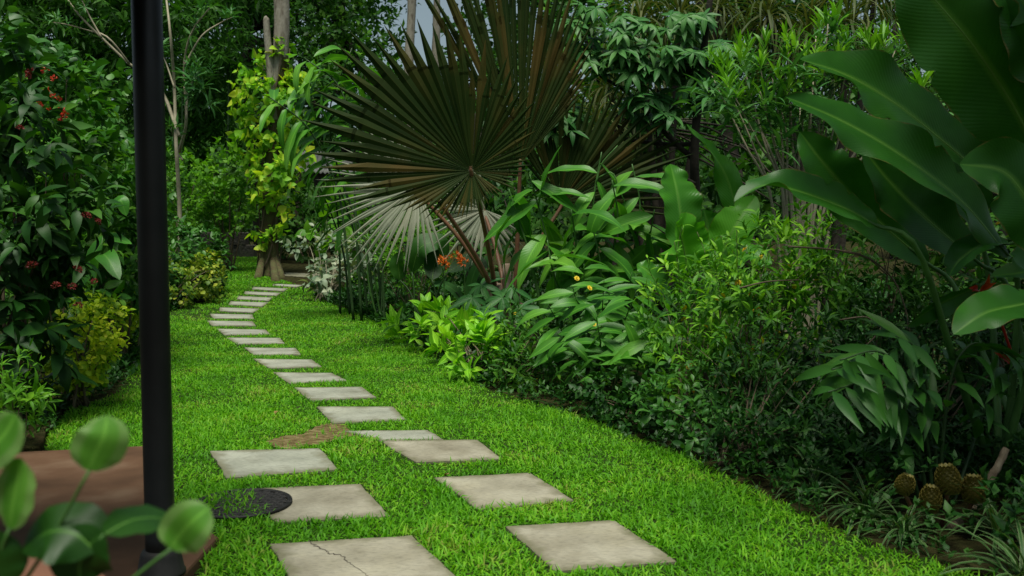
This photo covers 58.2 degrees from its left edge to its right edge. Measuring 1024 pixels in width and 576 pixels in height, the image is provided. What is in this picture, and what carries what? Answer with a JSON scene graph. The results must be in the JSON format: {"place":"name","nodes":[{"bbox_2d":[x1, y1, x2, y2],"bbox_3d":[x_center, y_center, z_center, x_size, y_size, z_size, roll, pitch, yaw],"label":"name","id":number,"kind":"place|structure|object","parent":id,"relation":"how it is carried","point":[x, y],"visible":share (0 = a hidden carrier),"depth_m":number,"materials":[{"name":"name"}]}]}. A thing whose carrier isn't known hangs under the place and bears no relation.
{"place":"outdoors","nodes":[
{"label":"outdoors","id":0,"kind":"place"},
{"bbox_2d":[0,446,218,575],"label":"veranda floor","id":1,"kind":"structure","parent":0,"point":[59,475],"depth_m":5.05,"materials":[{"name":"brown wood"}]},
{"bbox_2d":[0,411,213,575],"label":"potted plant","id":2,"kind":"object","parent":1,"relation":"on","point":[66,539],"visible":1,"depth_m":1.20,"materials":[{"name":"green plant"}]},
{"bbox_2d":[131,0,185,575],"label":"veranda post","id":3,"kind":"object","parent":1,"relation":"on","point":[151,214],"visible":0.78,"depth_m":3.74,"materials":[{"name":"black metal"}]},
{"bbox_2d":[294,151,356,252],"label":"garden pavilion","id":4,"kind":"structure","parent":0,"point":[320,175],"depth_m":32.52,"materials":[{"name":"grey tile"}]},
{"bbox_2d":[285,273,365,280],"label":"path","id":5,"kind":"structure","parent":0,"point":[297,274],"depth_m":24.51,"materials":[{"name":"grey stone"}]},
{"bbox_2d":[0,0,925,135],"label":"sky","id":6,"kind":"structure","parent":0,"point":[424,16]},
{"bbox_2d":[3,108,967,238],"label":"wooded hill","id":7,"kind":"structure","parent":0,"point":[310,207],"depth_m":75.46,"materials":[{"name":"green plant"}]},
{"bbox_2d":[0,239,1023,575],"bbox_3d":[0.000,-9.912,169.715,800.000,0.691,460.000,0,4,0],"label":"ground","id":8,"kind":"structure","parent":0,"point":[958,541],"depth_m":5.48,"materials":[{"name":"soil"}]},
{"bbox_2d":[0,338,62,441],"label":"fern clump","id":9,"kind":"object","parent":8,"relation":"on","point":[10,391],"visible":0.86,"depth_m":6.01,"materials":[{"name":"green plant"}]},
{"bbox_2d":[20,402,64,451],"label":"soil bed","id":10,"kind":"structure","parent":8,"relation":"on","point":[37,441],"depth_m":6.32,"materials":[{"name":"brown soil"}]},
{"bbox_2d":[0,18,129,420],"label":"flowering shrub","id":11,"kind":"object","parent":8,"relation":"on","point":[55,266],"visible":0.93,"depth_m":6.84,"materials":[{"name":"green plant"}]},
{"bbox_2d":[0,42,135,346],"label":"ixora shrub","id":12,"kind":"object","parent":8,"relation":"on","point":[98,114],"visible":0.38,"depth_m":8.93,"materials":[{"name":"green plant"}]},
{"bbox_2d":[0,0,168,110],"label":"bamboo clump","id":13,"kind":"object","parent":8,"relation":"on","point":[32,11],"visible":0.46,"depth_m":26.22,"materials":[{"name":"green plant"}]},
{"bbox_2d":[38,288,135,411],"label":"golden shrub","id":14,"kind":"object","parent":8,"relation":"on","point":[102,339],"visible":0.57,"depth_m":7.68,"materials":[{"name":"green plant"}]},
{"bbox_2d":[0,5,177,357],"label":"creeper hedge","id":15,"kind":"object","parent":8,"relation":"on","point":[99,72],"visible":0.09,"depth_m":11.18,"materials":[{"name":"green plant"}]},
{"bbox_2d":[2,25,192,202],"bbox_3d":[-16.516,-5.547,33.479,9.412,8.493,5.898,1,4,15],"label":"background tree","id":16,"kind":"object","parent":8,"relation":"on","point":[125,131],"depth_m":33.34,"materials":[{"name":"green plant"}]},
{"bbox_2d":[64,195,131,398],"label":"canna plant","id":17,"kind":"object","parent":8,"relation":"on","point":[109,260],"visible":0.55,"depth_m":7.82,"materials":[{"name":"green plant"}]},
{"bbox_2d":[23,119,175,357],"bbox_3d":[-4.520,-0.496,10.040,1.707,2.753,1.337,0,4,0],"label":"leafy shrub","id":18,"kind":"object","parent":8,"relation":"on","point":[131,282],"visible":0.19,"depth_m":9.84,"materials":[{"name":"green plant"}]},
{"bbox_2d":[101,288,139,345],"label":"golden shrub","id":19,"kind":"object","parent":8,"relation":"on","point":[134,317],"visible":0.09,"depth_m":10.88,"materials":[{"name":"green plant"}]},
{"bbox_2d":[38,0,242,260],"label":"slender tree","id":20,"kind":"object","parent":8,"relation":"on","point":[196,76],"visible":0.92,"depth_m":18.74,"materials":[{"name":"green plant"}]},
{"bbox_2d":[116,140,188,274],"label":"broadleaf shrub","id":21,"kind":"object","parent":8,"relation":"on","point":[170,185],"visible":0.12,"depth_m":22.79,"materials":[{"name":"green plant"}]},
{"bbox_2d":[166,145,229,260],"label":"broadleaf shrub","id":22,"kind":"object","parent":8,"relation":"on","point":[190,214],"visible":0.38,"depth_m":24.47,"materials":[{"name":"green plant"}]},
{"bbox_2d":[106,0,293,262],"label":"bamboo clump","id":23,"kind":"object","parent":8,"relation":"on","point":[220,57],"visible":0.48,"depth_m":26.96,"materials":[{"name":"green plant"}]},
{"bbox_2d":[168,215,236,296],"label":"border hedge","id":24,"kind":"object","parent":8,"relation":"on","point":[188,239],"visible":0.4,"depth_m":18.39,"materials":[{"name":"green plant"}]},
{"bbox_2d":[168,175,261,253],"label":"background shrub","id":25,"kind":"object","parent":8,"relation":"on","point":[238,220],"visible":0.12,"depth_m":32.36,"materials":[{"name":"green plant"}]},
{"bbox_2d":[193,232,256,256],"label":"stone wall","id":26,"kind":"structure","parent":8,"relation":"on","point":[244,250],"depth_m":30.78,"materials":[{"name":"grey stone"}]},
{"bbox_2d":[172,0,366,244],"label":"background tree","id":27,"kind":"object","parent":8,"relation":"on","point":[303,46],"visible":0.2,"depth_m":36.32,"materials":[{"name":"green plant"}]},
{"bbox_2d":[254,0,289,281],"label":"vine tree","id":28,"kind":"object","parent":8,"relation":"on","point":[273,269],"visible":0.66,"depth_m":24.09,"materials":[{"name":"brown plant"}]},
{"bbox_2d":[225,37,316,267],"bbox_3d":[-6.382,-3.491,24.435,2.429,6.415,2.002,0,4,0],"label":"climbing vine","id":29,"kind":"object","parent":28,"relation":"attached to","point":[281,177],"visible":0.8,"depth_m":24.08,"materials":[{"name":"green plant"}]},
{"bbox_2d":[261,169,382,262],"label":"background shrub","id":30,"kind":"object","parent":8,"relation":"on","point":[304,214],"visible":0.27,"depth_m":28.93,"materials":[{"name":"green plant"}]},
{"bbox_2d":[295,151,395,286],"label":"broadleaf plant","id":31,"kind":"object","parent":8,"relation":"on","point":[308,231],"visible":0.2,"depth_m":20.78,"materials":[{"name":"green plant"}]},
{"bbox_2d":[297,0,416,245],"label":"background tree","id":32,"kind":"object","parent":8,"relation":"on","point":[336,19],"visible":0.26,"depth_m":38.40,"materials":[{"name":"green plant"}]},
{"bbox_2d":[365,226,420,324],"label":"cane clump","id":33,"kind":"object","parent":8,"relation":"on","point":[381,300],"visible":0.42,"depth_m":14.26,"materials":[{"name":"green plant"}]},
{"bbox_2d":[347,148,452,266],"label":"background shrub","id":34,"kind":"object","parent":8,"relation":"on","point":[440,221],"visible":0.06,"depth_m":26.21,"materials":[{"name":"green plant"}]},
{"bbox_2d":[402,0,415,247],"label":"bare trunk tree","id":35,"kind":"object","parent":8,"relation":"on","point":[411,15],"visible":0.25,"depth_m":37.26,"materials":[{"name":"brown plant"}]},
{"bbox_2d":[354,203,465,324],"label":"feathery shrub","id":36,"kind":"object","parent":8,"relation":"on","point":[408,275],"visible":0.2,"depth_m":14.14,"materials":[{"name":"green plant"}]},
{"bbox_2d":[430,0,440,232],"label":"bare trunk tree","id":37,"kind":"object","parent":8,"relation":"on","point":[436,28],"visible":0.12,"depth_m":41.20,"materials":[{"name":"brown plant"}]},
{"bbox_2d":[373,292,515,382],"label":"lime plant","id":38,"kind":"object","parent":8,"relation":"on","point":[444,320],"visible":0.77,"depth_m":10.57,"materials":[{"name":"green plant"}]},
{"bbox_2d":[389,232,499,323],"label":"heliconia plant","id":39,"kind":"object","parent":8,"relation":"on","point":[433,269],"visible":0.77,"depth_m":12.70,"materials":[{"name":"green plant"}]},
{"bbox_2d":[384,24,543,244],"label":"background tree","id":40,"kind":"object","parent":8,"relation":"on","point":[494,53],"visible":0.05,"depth_m":43.00,"materials":[{"name":"green plant"}]},
{"bbox_2d":[378,91,583,289],"bbox_3d":[-0.358,-2.035,19.003,4.436,4.498,3.888,3,5,35],"label":"background tree","id":41,"kind":"object","parent":8,"relation":"on","point":[490,206],"visible":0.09,"depth_m":18.07,"materials":[{"name":"green plant"}]},
{"bbox_2d":[0,0,967,241],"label":"distant woods","id":42,"kind":"object","parent":8,"relation":"on","point":[761,199],"visible":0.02,"depth_m":56.70,"materials":[{"name":"green plant"}]},
{"bbox_2d":[448,278,538,333],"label":"cassava plant","id":43,"kind":"object","parent":8,"relation":"on","point":[500,298],"visible":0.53,"depth_m":11.19,"materials":[{"name":"green plant"}]},
{"bbox_2d":[300,0,693,345],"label":"fan palm","id":44,"kind":"object","parent":8,"relation":"on","point":[446,119],"visible":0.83,"depth_m":10.94,"materials":[{"name":"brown plant"}]},
{"bbox_2d":[3,250,1023,575],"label":"undergrowth","id":45,"kind":"object","parent":8,"relation":"on","point":[855,446],"visible":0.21,"depth_m":5.69,"materials":[{"name":"green plant"}]},
{"bbox_2d":[473,298,571,392],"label":"marigold bush","id":46,"kind":"object","parent":8,"relation":"on","point":[513,354],"visible":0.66,"depth_m":8.72,"materials":[{"name":"green plant"}]},
{"bbox_2d":[483,145,671,370],"bbox_3d":[0.739,-0.279,9.296,2.190,2.363,1.428,1,4,10],"label":"spiral ginger","id":47,"kind":"object","parent":8,"relation":"on","point":[603,223],"visible":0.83,"depth_m":9.42,"materials":[{"name":"green plant"}]},
{"bbox_2d":[517,264,694,398],"bbox_3d":[0.814,0.385,8.222,1.562,1.169,1.713,0,4,0],"label":"ginger clump","id":48,"kind":"object","parent":8,"relation":"on","point":[611,343],"visible":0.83,"depth_m":8.10,"materials":[{"name":"green plant"}]},
{"bbox_2d":[530,0,687,283],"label":"background tree","id":49,"kind":"object","parent":8,"relation":"on","point":[592,31],"visible":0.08,"depth_m":21.16,"materials":[{"name":"green plant"}]},
{"bbox_2d":[565,364,674,432],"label":"groundcover bush","id":50,"kind":"object","parent":8,"relation":"on","point":[628,383],"visible":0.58,"depth_m":7.13,"materials":[{"name":"green plant"}]},
{"bbox_2d":[529,0,756,329],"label":"umbrella tree","id":51,"kind":"object","parent":8,"relation":"on","point":[628,60],"visible":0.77,"depth_m":11.72,"materials":[{"name":"green plant"}]},
{"bbox_2d":[552,0,769,310],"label":"screw pine","id":52,"kind":"object","parent":8,"relation":"on","point":[659,220],"visible":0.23,"depth_m":15.09,"materials":[{"name":"green plant"}]},
{"bbox_2d":[488,77,862,259],"bbox_3d":[2.943,-1.715,16.523,6.803,4.287,5.108,0,4,0],"label":"background tree","id":53,"kind":"object","parent":8,"relation":"on","point":[709,186],"visible":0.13,"depth_m":16.14,"materials":[{"name":"green plant"}]},
{"bbox_2d":[626,345,747,461],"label":"groundcover bush","id":54,"kind":"object","parent":8,"relation":"on","point":[656,402],"visible":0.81,"depth_m":6.35,"materials":[{"name":"green plant"}]},
{"bbox_2d":[631,224,770,426],"bbox_3d":[1.595,0.301,7.423,1.240,1.639,1.601,0,4,0],"label":"thicket bush","id":55,"kind":"object","parent":8,"relation":"on","point":[687,300],"visible":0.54,"depth_m":7.37,"materials":[{"name":"green plant"}]},
{"bbox_2d":[637,125,771,382],"bbox_3d":[1.804,-0.324,8.771,1.211,2.509,0.841,-1,4,-10],"label":"banana plant","id":56,"kind":"object","parent":8,"relation":"on","point":[681,195],"visible":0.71,"depth_m":8.79,"materials":[{"name":"green plant"}]},
{"bbox_2d":[624,0,843,270],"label":"background tree","id":57,"kind":"object","parent":8,"relation":"on","point":[728,147],"visible":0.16,"depth_m":25.49,"materials":[{"name":"green plant"}]},
{"bbox_2d":[675,300,873,480],"bbox_3d":[1.820,0.674,5.997,1.434,1.165,1.399,0,4,0],"label":"thicket bush","id":58,"kind":"object","parent":8,"relation":"on","point":[752,411],"visible":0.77,"depth_m":6.04,"materials":[{"name":"green plant"}]},
{"bbox_2d":[669,200,910,424],"bbox_3d":[2.039,0.164,7.012,1.687,1.832,1.587,0,4,0],"label":"thicket bush","id":59,"kind":"object","parent":8,"relation":"on","point":[796,289],"visible":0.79,"depth_m":6.93,"materials":[{"name":"green plant"}]},
{"bbox_2d":[699,0,905,318],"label":"screw pine","id":60,"kind":"object","parent":8,"relation":"on","point":[871,5],"visible":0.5,"depth_m":13.04,"materials":[{"name":"green plant"}]},
{"bbox_2d":[669,0,953,379],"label":"oleander shrub","id":61,"kind":"object","parent":8,"relation":"on","point":[769,112],"visible":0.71,"depth_m":8.82,"materials":[{"name":"green plant"}]},
{"bbox_2d":[775,447,864,503],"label":"spider plant","id":62,"kind":"object","parent":8,"relation":"on","point":[814,477],"visible":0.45,"depth_m":5.16,"materials":[{"name":"green plant"}]},
{"bbox_2d":[792,460,925,540],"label":"spider plant","id":63,"kind":"object","parent":8,"relation":"on","point":[880,500],"visible":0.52,"depth_m":4.71,"materials":[{"name":"green plant"}]},
{"bbox_2d":[734,0,1023,498],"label":"giant blade plant","id":64,"kind":"object","parent":8,"relation":"on","point":[929,170],"visible":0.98,"depth_m":4.71,"materials":[{"name":"green plant"}]},
{"bbox_2d":[832,0,950,259],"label":"background tree","id":65,"kind":"object","parent":8,"relation":"on","point":[909,57],"visible":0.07,"depth_m":29.22,"materials":[{"name":"green plant"}]},
{"bbox_2d":[845,489,950,556],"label":"spider plant","id":66,"kind":"object","parent":8,"relation":"on","point":[906,528],"visible":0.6,"depth_m":4.44,"materials":[{"name":"green plant"}]},
{"bbox_2d":[802,209,1010,411],"bbox_3d":[2.939,0.112,6.839,1.551,1.954,1.212,0,4,0],"label":"thicket bush","id":67,"kind":"object","parent":8,"relation":"on","point":[905,283],"visible":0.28,"depth_m":6.68,"materials":[{"name":"green plant"}]},
{"bbox_2d":[793,308,1023,527],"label":"cone ginger","id":68,"kind":"object","parent":8,"relation":"on","point":[873,402],"visible":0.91,"depth_m":4.74,"materials":[{"name":"green plant"}]},
{"bbox_2d":[799,290,1023,472],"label":"thicket bush","id":69,"kind":"object","parent":8,"relation":"on","point":[979,369],"visible":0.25,"depth_m":6.10,"materials":[{"name":"green plant"}]},
{"bbox_2d":[926,73,1007,262],"bbox_3d":[12.550,-4.132,23.755,4.264,7.801,2.803,0,4,0],"label":"background tree","id":70,"kind":"object","parent":8,"relation":"on","point":[995,221],"depth_m":23.73,"materials":[{"name":"green plant"}]},
{"bbox_2d":[922,515,1023,575],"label":"spider plant","id":71,"kind":"object","parent":8,"relation":"on","point":[1018,569],"visible":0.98,"depth_m":3.94,"materials":[{"name":"green plant"}]},
{"bbox_2d":[923,477,1023,557],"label":"spider plant","id":72,"kind":"object","parent":8,"relation":"on","point":[990,522],"visible":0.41,"depth_m":4.43,"materials":[{"name":"green plant"}]},
{"bbox_2d":[945,447,1008,530],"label":"dead branch","id":73,"kind":"object","parent":8,"relation":"on","point":[995,469],"visible":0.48,"depth_m":4.77,"materials":[{"name":"brown wood"}]},
{"bbox_2d":[956,197,1023,393],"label":"border shrub","id":74,"kind":"object","parent":8,"relation":"on","point":[1010,248],"visible":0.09,"depth_m":8.16,"materials":[{"name":"green plant"}]},
{"bbox_2d":[44,256,1006,575],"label":"lawn","id":75,"kind":"structure","parent":0,"point":[200,309],"depth_m":5.88,"materials":[{"name":"green plant"}]},
{"bbox_2d":[169,247,228,309],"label":"golden shrub","id":76,"kind":"object","parent":75,"relation":"on","point":[197,266],"visible":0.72,"depth_m":17.32,"materials":[{"name":"green plant"}]},
{"bbox_2d":[189,136,260,271],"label":"broadleaf shrub","id":77,"kind":"object","parent":75,"relation":"on","point":[227,218],"visible":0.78,"depth_m":25.44,"materials":[{"name":"green plant"}]},
{"bbox_2d":[207,320,255,326],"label":"stepping stone","id":78,"kind":"object","parent":75,"relation":"on","point":[233,323],"visible":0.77,"depth_m":14.08,"materials":[{"name":"grey stone"}]},
{"bbox_2d":[210,314,253,319],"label":"stepping stone","id":79,"kind":"object","parent":75,"relation":"on","point":[232,316],"visible":0.71,"depth_m":15.11,"materials":[{"name":"grey stone"}]},
{"bbox_2d":[219,307,259,313],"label":"stepping stone","id":80,"kind":"object","parent":75,"relation":"on","point":[239,310],"visible":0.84,"depth_m":16.04,"materials":[{"name":"grey stone"}]},
{"bbox_2d":[218,329,268,335],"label":"stepping stone","id":81,"kind":"object","parent":75,"relation":"on","point":[228,332],"visible":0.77,"depth_m":13.10,"materials":[{"name":"grey stone"}]},
{"bbox_2d":[197,488,292,518],"bbox_3d":[-1.447,1.153,4.937,0.525,0.016,0.526,0,4,0],"label":"manhole cover","id":82,"kind":"object","parent":75,"relation":"on","point":[276,499],"visible":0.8,"depth_m":4.92,"materials":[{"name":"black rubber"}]},
{"bbox_2d":[229,301,267,307],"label":"stepping stone","id":83,"kind":"object","parent":75,"relation":"on","point":[249,304],"visible":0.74,"depth_m":17.32,"materials":[{"name":"grey stone"}]},
{"bbox_2d":[237,296,271,301],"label":"stepping stone","id":84,"kind":"object","parent":75,"relation":"on","point":[266,299],"visible":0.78,"depth_m":18.29,"materials":[{"name":"grey stone"}]},
{"bbox_2d":[227,337,284,344],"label":"stepping stone","id":85,"kind":"object","parent":75,"relation":"on","point":[257,341],"visible":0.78,"depth_m":11.99,"materials":[{"name":"grey stone"}]},
{"bbox_2d":[244,291,279,296],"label":"stepping stone","id":86,"kind":"object","parent":75,"relation":"on","point":[271,294],"visible":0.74,"depth_m":19.35,"materials":[{"name":"grey stone"}]},
{"bbox_2d":[252,287,287,291],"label":"stepping stone","id":87,"kind":"object","parent":75,"relation":"on","point":[271,289],"visible":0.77,"depth_m":20.21,"materials":[{"name":"grey stone"}]},
{"bbox_2d":[244,347,300,355],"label":"stepping stone","id":88,"kind":"object","parent":75,"relation":"on","point":[273,351],"visible":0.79,"depth_m":11.03,"materials":[{"name":"grey stone"}]},
{"bbox_2d":[210,448,336,479],"bbox_3d":[-1.542,1.134,5.899,0.702,0.069,0.783,-1,4,-22],"label":"stepping stone","id":89,"kind":"object","parent":75,"relation":"on","point":[242,463],"visible":0.8,"depth_m":5.85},
{"bbox_2d":[254,359,320,368],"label":"stepping stone","id":90,"kind":"object","parent":75,"relation":"on","point":[284,363],"visible":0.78,"depth_m":10.06,"materials":[{"name":"grey stone"}]},
{"bbox_2d":[273,284,302,287],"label":"stepping stone","id":91,"kind":"object","parent":75,"relation":"on","point":[291,285],"visible":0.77,"depth_m":21.29,"materials":[{"name":"grey stone"}]},
{"bbox_2d":[273,372,345,383],"bbox_3d":[-2.038,0.917,9.242,0.549,0.066,0.842,-2,4,-26],"label":"stepping stone","id":92,"kind":"object","parent":75,"relation":"on","point":[290,377],"visible":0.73,"depth_m":9.15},
{"bbox_2d":[266,423,355,448],"bbox_3d":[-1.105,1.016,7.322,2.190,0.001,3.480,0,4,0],"label":"bare earth patch","id":93,"kind":"object","parent":75,"relation":"on","point":[310,437],"visible":0.86,"depth_m":6.56,"materials":[{"name":"brown soil"}]},
{"bbox_2d":[267,484,388,523],"bbox_3d":[-1.078,1.193,5.006,0.634,0.067,0.795,-2,4,-23],"label":"stepping stone","id":94,"kind":"object","parent":75,"relation":"on","point":[320,502],"visible":0.62,"depth_m":4.96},
{"bbox_2d":[275,219,380,300],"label":"variegated shrub","id":95,"kind":"object","parent":75,"relation":"on","point":[321,282],"visible":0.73,"depth_m":18.45,"materials":[{"name":"white plant"}]},
{"bbox_2d":[259,45,405,320],"bbox_3d":[-2.670,-1.637,14.563,2.524,4.330,1.370,-1,4,-14],"label":"torch ginger","id":96,"kind":"object","parent":75,"relation":"on","point":[294,141],"visible":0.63,"depth_m":14.30,"materials":[{"name":"green plant"}]},
{"bbox_2d":[294,387,375,401],"bbox_3d":[-1.608,0.975,8.321,0.593,0.070,0.754,-1,4,-22],"label":"stepping stone","id":97,"kind":"object","parent":75,"relation":"on","point":[327,393],"visible":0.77,"depth_m":8.24,"materials":[{"name":"grey stone"}]},
{"bbox_2d":[307,158,368,315],"bbox_3d":[-2.839,-0.894,15.258,1.086,2.742,1.000,-1,4,-14],"label":"torch ginger","id":98,"kind":"object","parent":75,"relation":"on","point":[322,200],"visible":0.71,"depth_m":15.33,"materials":[{"name":"green plant"}]},
{"bbox_2d":[317,406,406,423],"bbox_3d":[-1.219,1.036,7.397,0.603,0.070,0.738,-1,4,-18],"label":"stepping stone","id":99,"kind":"object","parent":75,"relation":"on","point":[338,414],"visible":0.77,"depth_m":7.32,"materials":[{"name":"grey stone"}]},
{"bbox_2d":[270,535,454,575],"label":"cracked stepping stone","id":100,"kind":"object","parent":75,"relation":"on","point":[395,556],"visible":0.97,"depth_m":4.13,"materials":[{"name":"grey stone"}]},
{"bbox_2d":[343,430,443,440],"bbox_3d":[-0.859,1.089,6.619,0.762,0.066,0.322,0,4,0],"label":"stepping stone","id":101,"kind":"object","parent":75,"relation":"on","point":[403,434],"visible":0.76,"depth_m":6.62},
{"bbox_2d":[379,440,498,463],"bbox_3d":[-0.496,1.116,6.168,0.788,0.070,0.619,0,4,-7],"label":"stepping stone","id":102,"kind":"object","parent":75,"relation":"on","point":[423,451],"visible":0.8,"depth_m":6.13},
{"bbox_2d":[435,473,572,510],"bbox_3d":[-0.065,1.177,5.263,0.606,0.066,0.691,-1,4,-19],"label":"stepping stone","id":103,"kind":"object","parent":75,"relation":"on","point":[486,490],"visible":0.69,"depth_m":5.23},
{"bbox_2d":[506,520,675,572],"bbox_3d":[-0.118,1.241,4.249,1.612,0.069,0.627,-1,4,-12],"label":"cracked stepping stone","id":104,"kind":"object","parent":75,"relation":"on","point":[566,547],"visible":0.88,"depth_m":4.30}
]}

